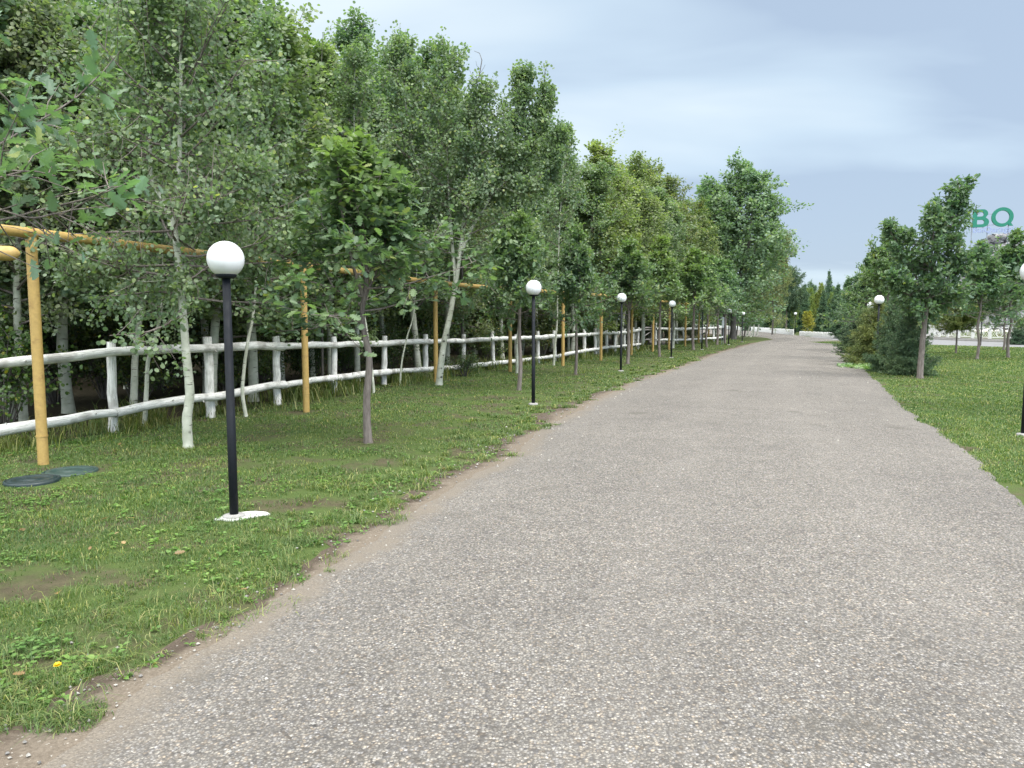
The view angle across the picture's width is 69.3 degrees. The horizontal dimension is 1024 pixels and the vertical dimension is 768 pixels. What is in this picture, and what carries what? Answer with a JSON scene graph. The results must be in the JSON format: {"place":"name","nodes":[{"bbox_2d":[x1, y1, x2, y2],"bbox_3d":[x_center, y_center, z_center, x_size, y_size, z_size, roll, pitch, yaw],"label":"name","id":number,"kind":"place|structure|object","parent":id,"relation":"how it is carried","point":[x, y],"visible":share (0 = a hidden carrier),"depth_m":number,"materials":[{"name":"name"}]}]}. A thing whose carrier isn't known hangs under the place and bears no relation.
{"place":"outdoors","nodes":[
{"label":"outdoors","id":0,"kind":"place"},
{"bbox_2d":[2,332,716,450],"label":"forest floor","id":1,"kind":"structure","parent":0,"point":[86,396],"depth_m":16.46,"materials":[{"name":"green plant"}]},
{"bbox_2d":[0,295,82,423],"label":"shrub","id":2,"kind":"object","parent":1,"relation":"on","point":[7,379],"visible":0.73,"depth_m":10.42,"materials":[{"name":"green plant"}]},
{"bbox_2d":[0,0,135,421],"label":"aspen tree","id":3,"kind":"object","parent":1,"relation":"on","point":[21,51],"visible":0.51,"depth_m":10.38,"materials":[{"name":"green plant"}]},
{"bbox_2d":[0,0,135,418],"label":"aspen tree","id":4,"kind":"object","parent":1,"relation":"on","point":[7,4],"visible":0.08,"depth_m":11.00,"materials":[{"name":"green plant"}]},
{"bbox_2d":[3,287,142,403],"bbox_3d":[-8.773,-0.901,13.879,2.976,2.667,2.633,1,5,13],"label":"shrub","id":5,"kind":"object","parent":1,"relation":"on","point":[73,337],"visible":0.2,"depth_m":13.99,"materials":[{"name":"green plant"}]},
{"bbox_2d":[48,302,145,398],"bbox_3d":[-8.269,-0.705,14.809,1.871,2.105,1.995,-3,6,-27],"label":"shrub","id":6,"kind":"object","parent":1,"relation":"on","point":[103,391],"visible":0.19,"depth_m":14.80,"materials":[{"name":"green plant"}]},
{"bbox_2d":[72,0,136,388],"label":"aspen tree","id":7,"kind":"object","parent":1,"relation":"on","point":[86,2],"depth_m":15.51,"materials":[{"name":"green plant"}]},
{"bbox_2d":[0,0,209,413],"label":"aspen tree","id":8,"kind":"object","parent":1,"relation":"on","point":[68,404],"visible":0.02,"depth_m":12.43,"materials":[{"name":"green plant"}]},
{"bbox_2d":[77,320,192,402],"bbox_3d":[-6.758,-0.372,13.374,1.649,1.670,1.864,4,6,39],"label":"shrub","id":9,"kind":"object","parent":1,"relation":"on","point":[126,369],"visible":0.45,"depth_m":13.26,"materials":[{"name":"green plant"}]},
{"bbox_2d":[70,2,225,415],"bbox_3d":[-5.747,-2.957,11.733,2.333,7.131,2.266,-1,5,-13],"label":"aspen tree","id":10,"kind":"object","parent":1,"relation":"on","point":[134,381],"visible":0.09,"depth_m":11.58,"materials":[{"name":"green plant"}]},
{"bbox_2d":[87,140,213,426],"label":"aspen tree","id":11,"kind":"object","parent":1,"relation":"on","point":[144,221],"visible":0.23,"depth_m":10.72,"materials":[{"name":"green plant"}]},
{"bbox_2d":[85,286,220,389],"bbox_3d":[-8.109,-1.417,16.887,3.032,3.200,2.845,-2,5,-22],"label":"shrub","id":12,"kind":"object","parent":1,"relation":"on","point":[197,329],"visible":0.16,"depth_m":16.60,"materials":[{"name":"green plant"}]},
{"bbox_2d":[91,10,296,393],"bbox_3d":[-6.526,-4.567,15.563,4.340,9.723,3.988,0,5,5],"label":"aspen tree","id":13,"kind":"object","parent":1,"relation":"on","point":[203,321],"depth_m":15.57,"materials":[{"name":"green plant"}]},
{"bbox_2d":[64,0,353,405],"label":"aspen tree","id":14,"kind":"object","parent":1,"relation":"on","point":[215,326],"visible":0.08,"depth_m":13.30,"materials":[{"name":"green plant"}]},
{"bbox_2d":[192,317,270,391],"bbox_3d":[-5.918,-0.642,15.098,1.709,1.922,1.822,0,5,5],"label":"shrub","id":15,"kind":"object","parent":1,"relation":"on","point":[238,356],"visible":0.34,"depth_m":14.96,"materials":[{"name":"green plant"}]},
{"bbox_2d":[133,0,364,401],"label":"aspen tree","id":16,"kind":"object","parent":1,"relation":"on","point":[296,51],"visible":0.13,"depth_m":13.22,"materials":[{"name":"green plant"}]},
{"bbox_2d":[236,330,296,383],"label":"shrub","id":17,"kind":"object","parent":1,"relation":"on","point":[269,359],"visible":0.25,"depth_m":16.92,"materials":[{"name":"green plant"}]},
{"bbox_2d":[219,27,373,380],"bbox_3d":[-5.516,-4.044,17.412,4.719,8.332,4.405,-2,5,-25],"label":"aspen tree","id":18,"kind":"object","parent":1,"relation":"on","point":[312,50],"visible":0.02,"depth_m":16.98,"materials":[{"name":"green plant"}]},
{"bbox_2d":[240,88,382,377],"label":"aspen tree","id":19,"kind":"object","parent":1,"relation":"on","point":[352,326],"visible":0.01,"depth_m":18.25,"materials":[{"name":"green plant"}]},
{"bbox_2d":[284,333,339,375],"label":"shrub","id":20,"kind":"object","parent":1,"relation":"on","point":[297,358],"visible":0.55,"depth_m":18.45,"materials":[{"name":"green plant"}]},
{"bbox_2d":[271,20,395,383],"bbox_3d":[-4.314,-4.196,17.330,3.250,8.668,3.200,-2,5,-18],"label":"aspen tree","id":21,"kind":"object","parent":1,"relation":"on","point":[327,50],"visible":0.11,"depth_m":16.74,"materials":[{"name":"green plant"}]},
{"bbox_2d":[315,335,365,373],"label":"shrub","id":22,"kind":"object","parent":1,"relation":"on","point":[346,357],"visible":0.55,"depth_m":19.69,"materials":[{"name":"green plant"}]},
{"bbox_2d":[295,1,448,380],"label":"aspen tree","id":23,"kind":"object","parent":1,"relation":"on","point":[345,34],"visible":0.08,"depth_m":17.99,"materials":[{"name":"green plant"}]},
{"bbox_2d":[360,311,422,368],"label":"shrub","id":24,"kind":"object","parent":1,"relation":"on","point":[391,350],"visible":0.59,"depth_m":21.55,"materials":[{"name":"green plant"}]},
{"bbox_2d":[340,27,448,362],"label":"aspen tree","id":25,"kind":"object","parent":1,"relation":"on","point":[380,316],"visible":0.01,"depth_m":22.59,"materials":[{"name":"green plant"}]},
{"bbox_2d":[367,272,465,358],"bbox_3d":[-3.546,-2.495,26.556,3.624,3.671,4.097,-1,5,-14],"label":"shrub","id":26,"kind":"object","parent":1,"relation":"on","point":[404,326],"visible":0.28,"depth_m":26.22,"materials":[{"name":"green plant"}]},
{"bbox_2d":[400,323,440,366],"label":"shrub","id":27,"kind":"object","parent":1,"relation":"on","point":[430,353],"visible":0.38,"depth_m":22.80,"materials":[{"name":"green plant"}]},
{"bbox_2d":[386,299,473,360],"bbox_3d":[-3.037,-2.514,28.229,3.366,3.409,3.804,5,7,44],"label":"shrub","id":28,"kind":"object","parent":1,"relation":"on","point":[451,333],"visible":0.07,"depth_m":28.06,"materials":[{"name":"green plant"}]},
{"bbox_2d":[367,36,494,372],"bbox_3d":[-3.034,-5.149,21.986,5.711,9.778,6.165,-2,5,-22],"label":"aspen tree","id":29,"kind":"object","parent":1,"relation":"on","point":[426,51],"visible":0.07,"depth_m":21.62,"materials":[{"name":"green plant"}]},
{"bbox_2d":[407,75,508,365],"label":"aspen tree","id":30,"kind":"object","parent":1,"relation":"on","point":[484,330],"visible":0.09,"depth_m":24.15,"materials":[{"name":"green plant"}]},
{"bbox_2d":[453,291,527,358],"bbox_3d":[-1.010,-2.567,30.373,2.797,3.146,2.982,-5,7,-44],"label":"shrub","id":31,"kind":"object","parent":1,"relation":"on","point":[483,317],"visible":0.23,"depth_m":30.07,"materials":[{"name":"green plant"}]},
{"bbox_2d":[469,317,513,361],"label":"shrub","id":32,"kind":"object","parent":1,"relation":"on","point":[486,346],"visible":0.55,"depth_m":26.88,"materials":[{"name":"green plant"}]},
{"bbox_2d":[444,128,550,358],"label":"aspen tree","id":33,"kind":"object","parent":1,"relation":"on","point":[539,214],"visible":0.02,"depth_m":28.86,"materials":[{"name":"green plant"}]},
{"bbox_2d":[486,117,587,355],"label":"aspen tree","id":34,"kind":"object","parent":1,"relation":"on","point":[554,228],"visible":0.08,"depth_m":30.02,"materials":[{"name":"green plant"}]},
{"bbox_2d":[514,307,561,355],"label":"shrub","id":35,"kind":"object","parent":1,"relation":"on","point":[542,330],"visible":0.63,"depth_m":30.53,"materials":[{"name":"green plant"}]},
{"bbox_2d":[531,159,630,355],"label":"aspen tree","id":36,"kind":"object","parent":1,"relation":"on","point":[594,206],"visible":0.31,"depth_m":30.81,"materials":[{"name":"green plant"}]},
{"bbox_2d":[570,124,668,354],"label":"aspen tree","id":37,"kind":"object","parent":1,"relation":"on","point":[598,150],"visible":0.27,"depth_m":32.29,"materials":[{"name":"green plant"}]},
{"bbox_2d":[594,150,678,344],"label":"aspen tree","id":38,"kind":"object","parent":1,"relation":"on","point":[651,208],"visible":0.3,"depth_m":35.75,"materials":[{"name":"green plant"}]},
{"bbox_2d":[604,156,700,344],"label":"aspen tree","id":39,"kind":"object","parent":1,"relation":"on","point":[671,206],"visible":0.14,"depth_m":39.61,"materials":[{"name":"green plant"}]},
{"bbox_2d":[627,161,701,343],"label":"aspen tree","id":40,"kind":"object","parent":1,"relation":"on","point":[660,168],"visible":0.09,"depth_m":46.32,"materials":[{"name":"green plant"}]},
{"bbox_2d":[655,172,714,343],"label":"aspen tree","id":41,"kind":"object","parent":1,"relation":"on","point":[672,182],"visible":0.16,"depth_m":47.26,"materials":[{"name":"green plant"}]},
{"bbox_2d":[677,197,728,331],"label":"aspen tree","id":42,"kind":"object","parent":1,"relation":"on","point":[710,247],"visible":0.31,"depth_m":53.14,"materials":[{"name":"green plant"}]},
{"bbox_2d":[0,321,1023,749],"bbox_3d":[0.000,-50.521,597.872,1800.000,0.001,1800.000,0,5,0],"label":"ground","id":43,"kind":"structure","parent":0,"point":[28,577],"depth_m":6.91,"materials":[{"name":"green plant"}]},
{"bbox_2d":[2,474,60,487],"bbox_3d":[-4.740,0.966,7.321,0.500,0.064,0.500,0,5,0],"label":"manhole cover","id":44,"kind":"object","parent":43,"relation":"on","point":[32,480],"visible":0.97,"depth_m":7.25,"materials":[{"name":"plastic"}]},
{"bbox_2d":[41,466,98,476],"bbox_3d":[-4.643,0.930,7.787,0.534,0.054,0.534,0,5,0],"label":"manhole cover","id":45,"kind":"object","parent":43,"relation":"on","point":[68,471],"visible":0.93,"depth_m":7.76,"materials":[{"name":"green plastic"}]},
{"bbox_2d":[0,11,163,279],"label":"oak tree","id":46,"kind":"object","parent":43,"relation":"on","point":[27,152],"visible":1,"depth_m":4.09,"materials":[{"name":"green plant"}]},
{"bbox_2d":[0,0,347,447],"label":"aspen tree","id":47,"kind":"object","parent":43,"relation":"on","point":[229,183],"visible":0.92,"depth_m":8.71,"materials":[{"name":"green plant"}]},
{"bbox_2d":[206,241,269,521],"bbox_3d":[-2.209,0.028,5.942,0.281,2.311,0.399,4,6,40],"label":"globe lamp","id":48,"kind":"object","parent":43,"relation":"on","point":[225,260],"visible":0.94,"depth_m":5.85,"materials":[{"name":"black metal"}]},
{"bbox_2d":[192,4,331,416],"bbox_3d":[-4.219,-2.718,11.988,1.912,6.604,2.212,3,6,32],"label":"aspen tree","id":49,"kind":"object","parent":43,"relation":"on","point":[267,25],"visible":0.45,"depth_m":11.76,"materials":[{"name":"green plant"}]},
{"bbox_2d":[0,327,641,436],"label":"log fence","id":50,"kind":"object","parent":43,"relation":"on","point":[112,351],"visible":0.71,"depth_m":12.40,"materials":[{"name":"white wood"}]},
{"bbox_2d":[0,224,709,464],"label":"gas pipeline","id":51,"kind":"object","parent":43,"relation":"on","point":[35,320],"visible":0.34,"depth_m":8.32,"materials":[{"name":"yellow paint"}]},
{"bbox_2d":[0,246,19,260],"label":"capped pipe","id":52,"kind":"object","parent":51,"relation":"attached to","point":[12,251],"visible":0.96,"depth_m":7.24,"materials":[{"name":"yellow paint"}]},
{"bbox_2d":[304,36,420,392],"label":"aspen tree","id":53,"kind":"object","parent":43,"relation":"on","point":[353,96],"visible":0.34,"depth_m":15.52,"materials":[{"name":"green plant"}]},
{"bbox_2d":[0,335,730,455],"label":"tall grass","id":54,"kind":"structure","parent":43,"relation":"on","point":[316,390],"depth_m":14.26,"materials":[{"name":"green plant"}]},
{"bbox_2d":[247,122,503,443],"bbox_3d":[-2.116,-1.207,9.372,2.619,4.084,3.323,4,7,41],"label":"oak tree","id":55,"kind":"object","parent":43,"relation":"on","point":[363,198],"visible":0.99,"depth_m":9.08,"materials":[{"name":"green plant"}]},
{"bbox_2d":[0,342,756,767],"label":"dirt verge","id":56,"kind":"structure","parent":43,"relation":"on","point":[44,748],"depth_m":3.68,"materials":[{"name":"brown soil"}]},
{"bbox_2d":[381,192,449,384],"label":"aspen tree","id":57,"kind":"object","parent":43,"relation":"on","point":[425,217],"visible":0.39,"depth_m":17.82,"materials":[{"name":"green plant"}]},
{"bbox_2d":[445,347,484,376],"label":"shrub","id":58,"kind":"object","parent":43,"relation":"on","point":[467,362],"visible":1,"depth_m":20.76,"materials":[{"name":"green plant"}]},
{"bbox_2d":[371,20,574,384],"bbox_3d":[-1.096,-4.405,17.969,5.137,8.967,3.636,0,5,0],"label":"aspen tree","id":59,"kind":"object","parent":43,"relation":"on","point":[471,184],"visible":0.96,"depth_m":17.59,"materials":[{"name":"green plant"}]},
{"bbox_2d":[463,207,575,390],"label":"oak tree","id":60,"kind":"object","parent":43,"relation":"on","point":[525,254],"visible":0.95,"depth_m":16.27,"materials":[{"name":"green plant"}]},
{"bbox_2d":[482,170,558,372],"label":"aspen tree","id":61,"kind":"object","parent":43,"relation":"on","point":[538,232],"visible":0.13,"depth_m":21.83,"materials":[{"name":"green plant"}]},
{"bbox_2d":[526,280,540,404],"bbox_3d":[0.402,-0.723,13.869,0.294,2.430,0.294,0,5,0],"label":"globe lamp","id":62,"kind":"object","parent":43,"relation":"on","point":[533,288],"visible":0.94,"depth_m":13.80,"materials":[{"name":"black metal"}]},
{"bbox_2d":[532,119,608,364],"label":"aspen tree","id":63,"kind":"object","parent":43,"relation":"on","point":[561,195],"visible":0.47,"depth_m":25.37,"materials":[{"name":"green plant"}]},
{"bbox_2d":[522,221,621,374],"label":"oak tree","id":64,"kind":"object","parent":43,"relation":"on","point":[576,258],"visible":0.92,"depth_m":21.12,"materials":[{"name":"green plant"}]},
{"bbox_2d":[573,235,673,363],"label":"oak tree","id":65,"kind":"object","parent":43,"relation":"on","point":[629,266],"visible":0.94,"depth_m":26.22,"materials":[{"name":"green plant"}]},
{"bbox_2d":[627,234,716,356],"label":"oak tree","id":66,"kind":"object","parent":43,"relation":"on","point":[663,258],"visible":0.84,"depth_m":31.08,"materials":[{"name":"green plant"}]},
{"bbox_2d":[666,207,694,347],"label":"aspen tree","id":67,"kind":"object","parent":43,"relation":"on","point":[673,333],"visible":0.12,"depth_m":40.77,"materials":[{"name":"green plant"}]},
{"bbox_2d":[654,323,722,344],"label":"log fence","id":68,"kind":"object","parent":43,"relation":"on","point":[713,337],"visible":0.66,"depth_m":48.65,"materials":[{"name":"white wood"}]},
{"bbox_2d":[674,246,733,349],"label":"oak tree","id":69,"kind":"object","parent":43,"relation":"on","point":[695,279],"visible":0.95,"depth_m":38.18,"materials":[{"name":"green plant"}]},
{"bbox_2d":[675,254,747,346],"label":"oak tree","id":70,"kind":"object","parent":43,"relation":"on","point":[712,258],"visible":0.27,"depth_m":41.98,"materials":[{"name":"green plant"}]},
{"bbox_2d":[688,255,748,344],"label":"oak tree","id":71,"kind":"object","parent":43,"relation":"on","point":[727,276],"visible":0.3,"depth_m":45.98,"materials":[{"name":"green plant"}]},
{"bbox_2d":[700,259,754,342],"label":"oak tree","id":72,"kind":"object","parent":43,"relation":"on","point":[728,265],"visible":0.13,"depth_m":48.77,"materials":[{"name":"green plant"}]},
{"bbox_2d":[683,146,813,338],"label":"broadleaf tree","id":73,"kind":"object","parent":43,"relation":"on","point":[745,249],"visible":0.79,"depth_m":56.99,"materials":[{"name":"green plant"}]},
{"bbox_2d":[742,232,778,335],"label":"birch tree","id":74,"kind":"object","parent":43,"relation":"on","point":[766,293],"visible":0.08,"depth_m":68.87,"materials":[{"name":"green plant"}]},
{"bbox_2d":[760,219,796,334],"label":"broadleaf tree","id":75,"kind":"object","parent":43,"relation":"on","point":[779,287],"visible":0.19,"depth_m":74.69,"materials":[{"name":"green plant"}]},
{"bbox_2d":[769,265,810,328],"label":"tree","id":76,"kind":"object","parent":43,"relation":"on","point":[795,298],"visible":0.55,"depth_m":82.34,"materials":[{"name":"green plant"}]},
{"bbox_2d":[794,283,810,331],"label":"spruce tree","id":77,"kind":"object","parent":43,"relation":"on","point":[803,307],"visible":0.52,"depth_m":94.13,"materials":[{"name":"green plant"}]},
{"bbox_2d":[812,290,827,331],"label":"spruce tree","id":78,"kind":"object","parent":43,"relation":"on","point":[822,308],"visible":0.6,"depth_m":77.43,"materials":[{"name":"green plant"}]},
{"bbox_2d":[819,284,840,336],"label":"spruce tree","id":79,"kind":"object","parent":43,"relation":"on","point":[833,306],"visible":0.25,"depth_m":69.49,"materials":[{"name":"green plant"}]},
{"bbox_2d":[831,309,859,352],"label":"spruce tree","id":80,"kind":"object","parent":43,"relation":"on","point":[845,340],"visible":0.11,"depth_m":34.91,"materials":[{"name":"green plant"}]},
{"bbox_2d":[822,273,873,328],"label":"oak tree","id":81,"kind":"object","parent":43,"relation":"on","point":[847,283],"visible":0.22,"depth_m":45.76,"materials":[{"name":"green plant"}]},
{"bbox_2d":[835,307,874,361],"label":"larch tree","id":82,"kind":"object","parent":43,"relation":"on","point":[851,337],"visible":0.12,"depth_m":27.50,"materials":[{"name":"plant"}]},
{"bbox_2d":[836,257,893,327],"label":"oak tree","id":83,"kind":"object","parent":43,"relation":"on","point":[866,262],"visible":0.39,"depth_m":36.58,"materials":[{"name":"green plant"}]},
{"bbox_2d":[842,298,895,365],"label":"larch tree","id":84,"kind":"object","parent":43,"relation":"on","point":[864,344],"visible":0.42,"depth_m":25.27,"materials":[{"name":"green plant"}]},
{"bbox_2d":[811,217,942,329],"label":"oak tree","id":85,"kind":"object","parent":43,"relation":"on","point":[880,263],"visible":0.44,"depth_m":28.72,"materials":[{"name":"green plant"}]},
{"bbox_2d":[861,303,906,371],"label":"spruce tree","id":86,"kind":"object","parent":43,"relation":"on","point":[875,365],"visible":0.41,"depth_m":22.50,"materials":[{"name":"green plant"}]},
{"bbox_2d":[877,306,943,375],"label":"spruce tree","id":87,"kind":"object","parent":43,"relation":"on","point":[904,358],"visible":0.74,"depth_m":21.10,"materials":[{"name":"green plant"}]},
{"bbox_2d":[874,173,996,377],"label":"oak tree","id":88,"kind":"object","parent":43,"relation":"on","point":[924,291],"visible":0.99,"depth_m":19.67,"materials":[{"name":"green plant"}]},
{"bbox_2d":[930,294,988,352],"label":"pine tree","id":89,"kind":"object","parent":43,"relation":"on","point":[952,324],"visible":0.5,"depth_m":34.46,"materials":[{"name":"green plant"}]},
{"bbox_2d":[926,335,1003,341],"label":"kerb","id":90,"kind":"structure","parent":43,"relation":"on","point":[967,339],"depth_m":55.38,"materials":[{"name":"grey concrete"}]},
{"bbox_2d":[928,325,1011,338],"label":"ornamental fence","id":91,"kind":"object","parent":90,"relation":"on","point":[934,331],"visible":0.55,"depth_m":55.26,"materials":[{"name":"white paint"}]},
{"bbox_2d":[941,331,1013,338],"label":"garden bed","id":92,"kind":"object","parent":43,"relation":"on","point":[993,334],"visible":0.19,"depth_m":56.96,"materials":[{"name":"plant"}]},
{"bbox_2d":[936,233,1023,334],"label":"stone mound","id":93,"kind":"object","parent":92,"relation":"on","point":[992,239],"visible":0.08,"depth_m":62.97,"materials":[{"name":"grey stone"}]},
{"bbox_2d":[970,207,1013,246],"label":"letter sign","id":94,"kind":"object","parent":93,"relation":"on","point":[993,218],"visible":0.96,"depth_m":62.53,"materials":[{"name":"green paint"}]},
{"bbox_2d":[940,239,1023,358],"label":"oak tree","id":95,"kind":"object","parent":43,"relation":"on","point":[989,272],"visible":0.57,"depth_m":29.47,"materials":[{"name":"green plant"}]},
{"bbox_2d":[951,226,1023,357],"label":"oak tree","id":96,"kind":"object","parent":43,"relation":"on","point":[1009,252],"visible":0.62,"depth_m":30.49,"materials":[{"name":"green plant"}]},
{"bbox_2d":[974,289,1023,349],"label":"oak tree","id":97,"kind":"object","parent":43,"relation":"on","point":[1004,334],"visible":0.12,"depth_m":38.81,"materials":[{"name":"green plant"}]},
{"bbox_2d":[989,255,1023,323],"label":"oak tree","id":98,"kind":"object","parent":43,"relation":"on","point":[1012,283],"visible":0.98,"depth_m":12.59,"materials":[{"name":"green plant"}]},
{"bbox_2d":[1009,320,1023,344],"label":"spruce tree","id":99,"kind":"object","parent":43,"relation":"on","point":[1017,337],"visible":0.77,"depth_m":46.75,"materials":[{"name":"green plant"}]},
{"bbox_2d":[41,329,1023,767],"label":"road","id":100,"kind":"structure","parent":0,"point":[693,591],"depth_m":3.94,"materials":[{"name":"grey asphalt"}]},
{"bbox_2d":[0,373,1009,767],"bbox_3d":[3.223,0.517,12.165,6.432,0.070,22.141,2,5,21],"label":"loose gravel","id":101,"kind":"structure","parent":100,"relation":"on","point":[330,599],"depth_m":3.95,"materials":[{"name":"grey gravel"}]},
{"bbox_2d":[91,0,1023,319],"label":"sky","id":102,"kind":"structure","parent":0,"point":[865,109],"materials":[{"name":"blue"}]},
{"bbox_2d":[814,334,1023,346],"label":"side road","id":103,"kind":"structure","parent":0,"point":[959,343],"depth_m":49.28,"materials":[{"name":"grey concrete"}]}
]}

